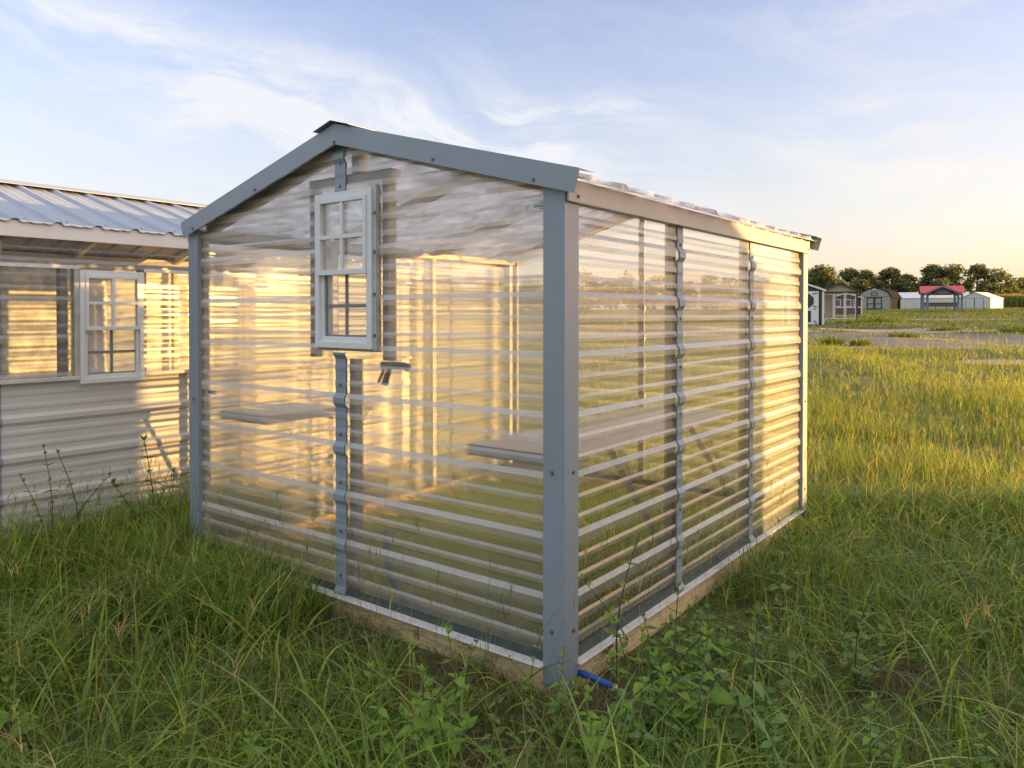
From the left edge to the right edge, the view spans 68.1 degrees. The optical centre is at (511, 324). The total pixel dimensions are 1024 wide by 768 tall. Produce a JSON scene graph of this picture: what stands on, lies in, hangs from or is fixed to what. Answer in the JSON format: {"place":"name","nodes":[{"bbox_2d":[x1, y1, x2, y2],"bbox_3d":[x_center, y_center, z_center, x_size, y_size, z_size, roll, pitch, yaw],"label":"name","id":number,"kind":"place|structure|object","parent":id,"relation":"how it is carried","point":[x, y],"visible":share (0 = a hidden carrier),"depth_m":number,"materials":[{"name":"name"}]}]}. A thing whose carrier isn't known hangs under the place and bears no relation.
{"place":"outdoors","nodes":[
{"label":"outdoors","id":0,"kind":"place"},
{"bbox_2d":[0,307,1023,767],"bbox_3d":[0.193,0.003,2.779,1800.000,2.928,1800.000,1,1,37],"label":"ground","id":1,"kind":"structure","parent":0,"point":[612,330],"depth_m":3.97,"materials":[{"name":"green plant"}]},
{"bbox_2d":[0,674,40,767],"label":"weed plant","id":2,"kind":"object","parent":1,"relation":"on","point":[15,701],"visible":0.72,"depth_m":2.37,"materials":[{"name":"green plant"}]},
{"bbox_2d":[19,444,61,555],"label":"weed plant","id":3,"kind":"object","parent":1,"relation":"on","point":[51,502],"visible":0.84,"depth_m":4.07,"materials":[{"name":"green plant"}]},
{"bbox_2d":[55,449,110,556],"bbox_3d":[-2.348,1.023,4.147,0.103,0.726,0.267,1,1,40],"label":"weed plant","id":4,"kind":"object","parent":1,"relation":"on","point":[73,497],"visible":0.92,"depth_m":4.12,"materials":[{"name":"green plant"}]},
{"bbox_2d":[111,434,179,528],"bbox_3d":[-2.198,1.025,4.584,0.218,0.715,0.458,1,1,37],"label":"weed plant","id":5,"kind":"object","parent":1,"relation":"on","point":[113,480],"visible":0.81,"depth_m":4.57,"materials":[{"name":"green plant"}]},
{"bbox_2d":[0,179,400,549],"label":"side shed","id":6,"kind":"structure","parent":1,"relation":"on","point":[94,328],"depth_m":4.93,"materials":[{"name":"white metal"}]},
{"bbox_2d":[76,270,147,385],"bbox_3d":[-2.527,0.016,4.801,0.072,0.710,0.437,1,1,37],"label":"window","id":7,"kind":"structure","parent":6,"relation":"in","point":[113,354],"depth_m":4.78,"materials":[{"name":"white plastic"}]},
{"bbox_2d":[227,709,276,767],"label":"weed plant","id":8,"kind":"object","parent":1,"relation":"on","point":[253,737],"visible":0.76,"depth_m":2.25,"materials":[{"name":"green plant"}]},
{"bbox_2d":[363,660,395,767],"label":"weed plant","id":9,"kind":"object","parent":1,"relation":"on","point":[381,709],"visible":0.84,"depth_m":2.31,"materials":[{"name":"green plant"}]},
{"bbox_2d":[373,698,437,767],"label":"weed plant","id":10,"kind":"object","parent":1,"relation":"on","point":[431,706],"visible":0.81,"depth_m":2.19,"materials":[{"name":"green plant"}]},
{"bbox_2d":[395,676,468,767],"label":"weed plant","id":11,"kind":"object","parent":1,"relation":"on","point":[433,731],"visible":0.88,"depth_m":2.22,"materials":[{"name":"green plant"}]},
{"bbox_2d":[400,662,469,744],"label":"weed plant","id":12,"kind":"object","parent":1,"relation":"on","point":[421,716],"visible":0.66,"depth_m":2.34,"materials":[{"name":"green plant"}]},
{"bbox_2d":[439,625,479,757],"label":"weed plant","id":13,"kind":"object","parent":1,"relation":"on","point":[459,681],"visible":0.8,"depth_m":2.46,"materials":[{"name":"green plant"}]},
{"bbox_2d":[181,120,821,698],"bbox_3d":[0.112,0.204,4.740,2.666,2.322,3.130,1,1,37],"label":"greenhouse","id":14,"kind":"object","parent":1,"relation":"on","point":[421,364],"visible":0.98,"depth_m":3.40,"materials":[{"name":"clear plastic"}]},
{"bbox_2d":[315,187,378,350],"bbox_3d":[-0.764,-0.249,3.528,0.438,0.740,0.072,1,1,37],"label":"window","id":15,"kind":"structure","parent":14,"relation":"in","point":[343,297],"depth_m":3.53,"materials":[{"name":"white plastic"}]},
{"bbox_2d":[508,628,542,727],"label":"weed plant","id":16,"kind":"object","parent":1,"relation":"on","point":[530,697],"visible":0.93,"depth_m":2.61,"materials":[{"name":"green plant"}]},
{"bbox_2d":[546,644,579,740],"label":"weed plant","id":17,"kind":"object","parent":1,"relation":"on","point":[576,682],"visible":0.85,"depth_m":2.51,"materials":[{"name":"green plant"}]},
{"bbox_2d":[568,684,631,767],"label":"weed plant","id":18,"kind":"object","parent":1,"relation":"on","point":[594,723],"visible":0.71,"depth_m":2.23,"materials":[{"name":"green plant"}]},
{"bbox_2d":[577,669,625,693],"bbox_3d":[0.336,1.335,2.830,0.191,0.060,0.029,0,1,29],"label":"hose end","id":19,"kind":"object","parent":1,"relation":"on","point":[595,678],"visible":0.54,"depth_m":2.83,"materials":[{"name":"blue plastic"}]},
{"bbox_2d":[580,532,640,699],"bbox_3d":[0.370,1.087,2.780,0.232,0.632,0.090,0,1,-21],"label":"weed plant","id":20,"kind":"object","parent":1,"relation":"on","point":[616,620],"visible":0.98,"depth_m":2.79,"materials":[{"name":"green plant"}]},
{"bbox_2d":[621,624,687,745],"bbox_3d":[0.441,1.181,2.388,0.204,0.453,0.132,0,1,-10],"label":"weed plant","id":21,"kind":"object","parent":1,"relation":"on","point":[646,700],"visible":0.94,"depth_m":2.39,"materials":[{"name":"green plant"}]},
{"bbox_2d":[465,599,891,767],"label":"weed undergrowth","id":22,"kind":"object","parent":1,"relation":"on","point":[650,692],"visible":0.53,"depth_m":2.52,"materials":[{"name":"green plant"}]},
{"bbox_2d":[579,268,790,309],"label":"wood","id":23,"kind":"object","parent":1,"relation":"on","point":[714,290],"visible":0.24,"depth_m":164.33,"materials":[{"name":"green plant"}]},
{"bbox_2d":[656,579,714,696],"bbox_3d":[0.620,1.166,2.729,0.214,0.475,0.139,0,1,13],"label":"weed plant","id":24,"kind":"object","parent":1,"relation":"on","point":[685,651],"visible":0.9,"depth_m":2.73,"materials":[{"name":"green plant"}]},
{"bbox_2d":[649,625,734,760],"bbox_3d":[0.575,1.178,2.369,0.269,0.466,0.215,0,1,2],"label":"weed plant","id":25,"kind":"object","parent":1,"relation":"on","point":[724,697],"visible":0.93,"depth_m":2.37,"materials":[{"name":"green plant"}]},
{"bbox_2d":[696,602,817,767],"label":"weed plant","id":26,"kind":"object","parent":1,"relation":"on","point":[747,701],"visible":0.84,"depth_m":2.30,"materials":[{"name":"green plant"}]},
{"bbox_2d":[769,527,809,700],"bbox_3d":[1.074,1.065,2.824,0.295,0.672,0.115,-1,1,-38],"label":"weed plant","id":27,"kind":"object","parent":1,"relation":"on","point":[781,573],"visible":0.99,"depth_m":2.77,"materials":[{"name":"green plant"}]},
{"bbox_2d":[780,284,825,325],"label":"garden shed","id":28,"kind":"structure","parent":1,"relation":"on","point":[816,305],"depth_m":43.77,"materials":[{"name":"green"}]},
{"bbox_2d":[787,291,818,323],"bbox_3d":[16.855,-0.995,43.954,1.710,1.920,0.066,0,1,21],"label":"door","id":29,"kind":"structure","parent":28,"relation":"in","point":[813,296],"depth_m":43.76,"materials":[{"name":"white paint"}]},
{"bbox_2d":[808,268,817,285],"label":"pine tree","id":30,"kind":"object","parent":1,"relation":"on","point":[810,275],"visible":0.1,"depth_m":149.06,"materials":[{"name":"green plant"}]},
{"bbox_2d":[809,264,839,293],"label":"pine tree","id":31,"kind":"object","parent":1,"relation":"on","point":[823,275],"visible":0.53,"depth_m":140.99,"materials":[{"name":"green plant"}]},
{"bbox_2d":[829,278,854,293],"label":"pine tree","id":32,"kind":"object","parent":1,"relation":"on","point":[838,280],"visible":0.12,"depth_m":138.47,"materials":[{"name":"green plant"}]},
{"bbox_2d":[823,282,861,319],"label":"garden shed","id":33,"kind":"structure","parent":1,"relation":"on","point":[830,301],"depth_m":55.02,"materials":[{"name":"beige wood"}]},
{"bbox_2d":[837,267,860,294],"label":"pine tree","id":34,"kind":"object","parent":1,"relation":"on","point":[847,275],"visible":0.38,"depth_m":145.11,"materials":[{"name":"green plant"}]},
{"bbox_2d":[836,293,863,314],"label":"red shed","id":35,"kind":"structure","parent":1,"relation":"on","point":[850,300],"depth_m":77.94,"materials":[{"name":"wood"}]},
{"bbox_2d":[837,299,840,306],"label":"window","id":36,"kind":"structure","parent":35,"relation":"in","point":[838,300],"depth_m":78.32,"materials":[{"name":"white paint"}]},
{"bbox_2d":[849,278,871,294],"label":"pine tree","id":37,"kind":"object","parent":1,"relation":"on","point":[861,285],"visible":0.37,"depth_m":139.30,"materials":[{"name":"green plant"}]},
{"bbox_2d":[835,594,892,705],"bbox_3d":[1.279,1.185,2.778,0.274,0.429,0.130,0,1,-18],"label":"weed plant","id":38,"kind":"object","parent":1,"relation":"on","point":[855,667],"visible":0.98,"depth_m":2.78,"materials":[{"name":"green plant"}]},
{"bbox_2d":[857,270,880,287],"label":"pine tree","id":39,"kind":"object","parent":1,"relation":"on","point":[865,275],"visible":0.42,"depth_m":148.94,"materials":[{"name":"green plant"}]},
{"bbox_2d":[869,274,888,287],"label":"pine tree","id":40,"kind":"object","parent":1,"relation":"on","point":[878,279],"visible":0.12,"depth_m":150.88,"materials":[{"name":"green plant"}]},
{"bbox_2d":[858,288,901,309],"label":"barn shed","id":41,"kind":"structure","parent":1,"relation":"on","point":[877,298],"depth_m":99.97,"materials":[{"name":"grey"}]},
{"bbox_2d":[867,297,873,308],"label":"door","id":42,"kind":"structure","parent":41,"relation":"in","point":[867,297],"depth_m":100.22,"materials":[{"name":"grey wood"}]},
{"bbox_2d":[874,297,881,308],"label":"door","id":43,"kind":"structure","parent":41,"relation":"in","point":[874,297],"depth_m":99.61,"materials":[{"name":"grey wood"}]},
{"bbox_2d":[858,693,907,767],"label":"weed plant","id":44,"kind":"object","parent":1,"relation":"on","point":[866,739],"visible":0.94,"depth_m":2.22,"materials":[{"name":"green plant"}]},
{"bbox_2d":[878,266,905,291],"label":"pine tree","id":45,"kind":"object","parent":1,"relation":"on","point":[893,274],"visible":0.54,"depth_m":143.41,"materials":[{"name":"green plant"}]},
{"bbox_2d":[885,278,914,291],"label":"pine tree","id":46,"kind":"object","parent":1,"relation":"on","point":[901,285],"visible":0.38,"depth_m":140.38,"materials":[{"name":"green plant"}]},
{"bbox_2d":[898,273,918,291],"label":"pine tree","id":47,"kind":"object","parent":1,"relation":"on","point":[907,276],"visible":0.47,"depth_m":142.28,"materials":[{"name":"green plant"}]},
{"bbox_2d":[916,263,946,291],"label":"pine tree","id":48,"kind":"object","parent":1,"relation":"on","point":[932,271],"visible":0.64,"depth_m":145.44,"materials":[{"name":"green plant"}]},
{"bbox_2d":[898,292,968,308],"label":"long shed","id":49,"kind":"structure","parent":1,"relation":"on","point":[908,300],"depth_m":115.76,"materials":[{"name":"white metal"}]},
{"bbox_2d":[929,278,951,285],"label":"pine tree","id":50,"kind":"object","parent":1,"relation":"on","point":[939,282],"visible":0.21,"depth_m":138.28,"materials":[{"name":"green plant"}]},
{"bbox_2d":[918,285,964,311],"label":"pavilion","id":51,"kind":"structure","parent":1,"relation":"on","point":[955,291],"depth_m":85.57,"materials":[{"name":"red metal"}]},
{"bbox_2d":[934,263,968,290],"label":"pine tree","id":52,"kind":"object","parent":1,"relation":"on","point":[952,273],"visible":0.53,"depth_m":144.51,"materials":[{"name":"green plant"}]},
{"bbox_2d":[961,283,973,293],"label":"pine tree","id":53,"kind":"object","parent":1,"relation":"on","point":[970,291],"visible":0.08,"depth_m":148.82,"materials":[{"name":"green plant"}]},
{"bbox_2d":[960,263,988,288],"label":"pine tree","id":54,"kind":"object","parent":1,"relation":"on","point":[977,270],"visible":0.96,"depth_m":141.79,"materials":[{"name":"green plant"}]},
{"bbox_2d":[960,292,1003,308],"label":"garage shed","id":55,"kind":"structure","parent":1,"relation":"on","point":[973,300],"depth_m":101.78,"materials":[{"name":"white metal"}]},
{"bbox_2d":[966,298,973,308],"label":"door","id":56,"kind":"structure","parent":55,"relation":"in","point":[969,301],"depth_m":102.40,"materials":[{"name":"white metal"}]},
{"bbox_2d":[975,298,982,308],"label":"door","id":57,"kind":"structure","parent":55,"relation":"in","point":[978,301],"depth_m":101.55,"materials":[{"name":"white metal"}]},
{"bbox_2d":[966,704,1000,767],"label":"weed plant","id":58,"kind":"object","parent":1,"relation":"on","point":[978,754],"visible":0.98,"depth_m":2.18,"materials":[{"name":"green plant"}]},
{"bbox_2d":[973,280,998,294],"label":"pine tree","id":59,"kind":"object","parent":1,"relation":"on","point":[985,287],"visible":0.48,"depth_m":138.04,"materials":[{"name":"green plant"}]},
{"bbox_2d":[976,268,1021,298],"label":"pine tree","id":60,"kind":"object","parent":1,"relation":"on","point":[994,279],"visible":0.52,"depth_m":138.79,"materials":[{"name":"green plant"}]},
{"bbox_2d":[995,292,1023,307],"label":"corn field","id":61,"kind":"structure","parent":1,"relation":"on","point":[1016,300],"depth_m":121.25,"materials":[{"name":"green plant"}]},
{"bbox_2d":[999,283,1022,306],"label":"pine tree","id":62,"kind":"object","parent":1,"relation":"on","point":[1018,287],"visible":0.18,"depth_m":140.30,"materials":[{"name":"green plant"}]},
{"bbox_2d":[1010,277,1023,306],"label":"pine tree","id":63,"kind":"object","parent":1,"relation":"on","point":[1021,283],"visible":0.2,"depth_m":144.96,"materials":[{"name":"green plant"}]},
{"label":"utility pole","id":64,"kind":"object","parent":1,"relation":"on","visible":0},
{"bbox_2d":[601,268,923,270],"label":"power line","id":65,"kind":"object","parent":64,"relation":"attached to","point":[755,270],"visible":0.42,"depth_m":148.10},
{"bbox_2d":[594,272,989,274],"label":"power line","id":66,"kind":"object","parent":64,"relation":"attached to","point":[725,274],"visible":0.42,"depth_m":147.78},
{"bbox_2d":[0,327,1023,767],"bbox_3d":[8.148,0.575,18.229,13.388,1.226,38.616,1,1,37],"label":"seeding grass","id":67,"kind":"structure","parent":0,"point":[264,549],"depth_m":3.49,"materials":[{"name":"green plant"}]},
{"bbox_2d":[0,0,1023,309],"label":"sky","id":68,"kind":"structure","parent":0,"point":[888,133],"materials":[{"name":"blue"}]}
]}

